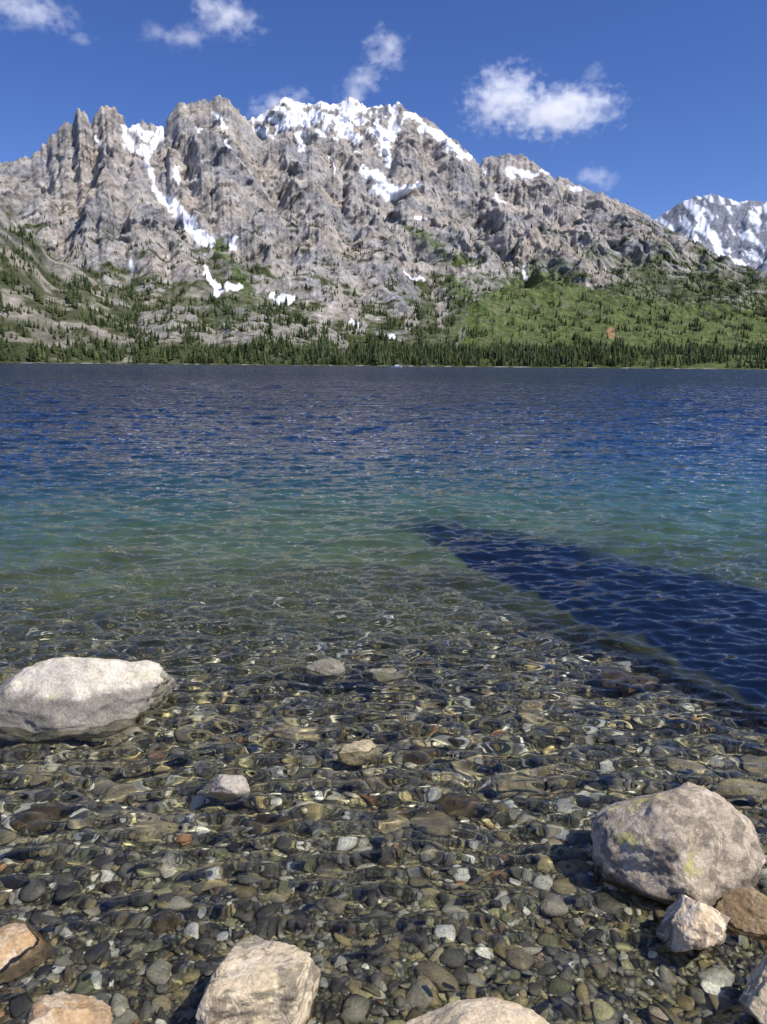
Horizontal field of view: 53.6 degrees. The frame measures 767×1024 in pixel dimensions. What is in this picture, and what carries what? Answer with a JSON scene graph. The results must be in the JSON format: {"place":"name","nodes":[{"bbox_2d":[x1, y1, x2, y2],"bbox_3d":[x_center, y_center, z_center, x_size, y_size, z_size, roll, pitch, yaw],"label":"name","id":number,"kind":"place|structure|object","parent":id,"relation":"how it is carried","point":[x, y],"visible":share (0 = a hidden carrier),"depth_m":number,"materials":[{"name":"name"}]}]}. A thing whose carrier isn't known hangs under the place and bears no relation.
{"place":"outdoors","nodes":[
{"label":"outdoors","id":0,"kind":"place"},
{"bbox_2d":[0,363,766,1023],"bbox_3d":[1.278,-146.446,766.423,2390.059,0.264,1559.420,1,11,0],"label":"lake water","id":1,"kind":"structure","parent":0,"point":[544,591],"depth_m":4.13,"materials":[{"name":"blue liquid"}]},
{"bbox_2d":[0,95,766,369],"bbox_3d":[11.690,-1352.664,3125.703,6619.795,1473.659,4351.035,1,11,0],"label":"mountain","id":2,"kind":"structure","parent":0,"point":[219,164],"depth_m":2737.58,"materials":[{"name":"grey stone"}]},
{"bbox_2d":[0,193,766,368],"bbox_3d":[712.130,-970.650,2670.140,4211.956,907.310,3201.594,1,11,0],"label":"pine forest","id":3,"kind":"object","parent":2,"relation":"on","point":[528,354],"visible":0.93,"depth_m":1670.81,"materials":[{"name":"green plant"}]},
{"bbox_2d":[0,0,766,219],"label":"sky","id":4,"kind":"structure","parent":0,"point":[653,106],"materials":[{"name":"blue"}]},
{"bbox_2d":[648,1005,668,1020],"bbox_3d":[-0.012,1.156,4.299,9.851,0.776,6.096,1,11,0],"label":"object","id":5,"kind":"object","parent":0,"point":[656,1011],"depth_m":1.93,"materials":[{"name":"beige stone"}]},
{"bbox_2d":[654,193,766,273],"bbox_3d":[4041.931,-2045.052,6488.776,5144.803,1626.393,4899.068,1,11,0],"label":"distant mountain","id":6,"kind":"structure","parent":0,"point":[735,231],"depth_m":6870.97,"materials":[{"name":"white snow"}]},
{"bbox_3d":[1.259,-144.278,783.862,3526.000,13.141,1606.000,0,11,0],"label":"lake bed","id":7,"kind":"structure","parent":0,"visible":0},
{"bbox_2d":[0,923,36,969],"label":"boulder","id":8,"kind":"object","parent":7,"relation":"on","point":[16,939],"visible":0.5,"depth_m":2.11,"materials":[{"name":"beige stone"}]},
{"bbox_2d":[20,991,112,1023],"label":"boulder","id":9,"kind":"object","parent":7,"relation":"on","point":[61,1007],"visible":1,"depth_m":1.79,"materials":[{"name":"beige stone"}]},
{"bbox_2d":[0,657,175,732],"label":"boulder","id":10,"kind":"object","parent":7,"relation":"on","point":[65,693],"visible":0.69,"depth_m":3.48,"materials":[{"name":"stone"}]},
{"bbox_2d":[211,774,249,793],"bbox_3d":[-0.612,1.071,2.925,0.182,0.144,0.141,-4,12,-22],"label":"submerged stone","id":11,"kind":"object","parent":7,"relation":"on","point":[231,784],"visible":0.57,"depth_m":2.88,"materials":[{"name":"grey stone"}]},
{"bbox_2d":[195,935,320,1023],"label":"boulder","id":12,"kind":"object","parent":7,"relation":"on","point":[255,979],"visible":0.99,"depth_m":1.80,"materials":[{"name":"beige stone"}]},
{"bbox_2d":[305,658,344,674],"bbox_3d":[-0.319,0.860,4.072,0.215,0.139,0.173,-6,12,-29],"label":"submerged stone","id":13,"kind":"object","parent":7,"relation":"on","point":[327,666],"visible":0.48,"depth_m":4.04,"materials":[{"name":"stone"}]},
{"bbox_2d":[339,739,376,752],"bbox_3d":[-0.108,1.041,3.227,0.185,0.127,0.134,-2,11,-14],"label":"submerged stone","id":14,"kind":"object","parent":7,"relation":"on","point":[366,745],"visible":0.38,"depth_m":3.20,"materials":[{"name":"beige stone"}]},
{"bbox_2d":[364,668,396,672],"bbox_3d":[0.000,0.880,4.061,0.211,0.103,0.180,-7,13,-34],"label":"submerged stone","id":15,"kind":"object","parent":7,"relation":"on","point":[389,670],"visible":0.24,"depth_m":4.03,"materials":[{"name":"stone"}]},
{"bbox_2d":[405,997,549,1023],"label":"boulder","id":16,"kind":"object","parent":7,"relation":"on","point":[487,1010],"visible":1,"depth_m":1.76,"materials":[{"name":"stone"}]},
{"bbox_2d":[591,782,765,907],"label":"boulder","id":17,"kind":"object","parent":7,"relation":"on","point":[701,844],"visible":0.88,"depth_m":2.37,"materials":[{"name":"grey stone"}]},
{"bbox_2d":[656,894,729,952],"bbox_3d":[0.878,1.183,2.160,0.182,0.179,0.202,7,13,31],"label":"boulder","id":18,"kind":"object","parent":7,"relation":"on","point":[687,923],"visible":0.94,"depth_m":2.11,"materials":[{"name":"beige stone"}]},
{"bbox_2d":[714,887,766,933],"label":"boulder","id":19,"kind":"object","parent":7,"relation":"on","point":[744,909],"visible":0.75,"depth_m":2.24,"materials":[{"name":"brown stone"}]},
{"bbox_2d":[738,956,766,1023],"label":"boulder","id":20,"kind":"object","parent":7,"relation":"on","point":[752,999],"visible":1,"depth_m":1.88,"materials":[{"name":"beige stone"}]}
]}

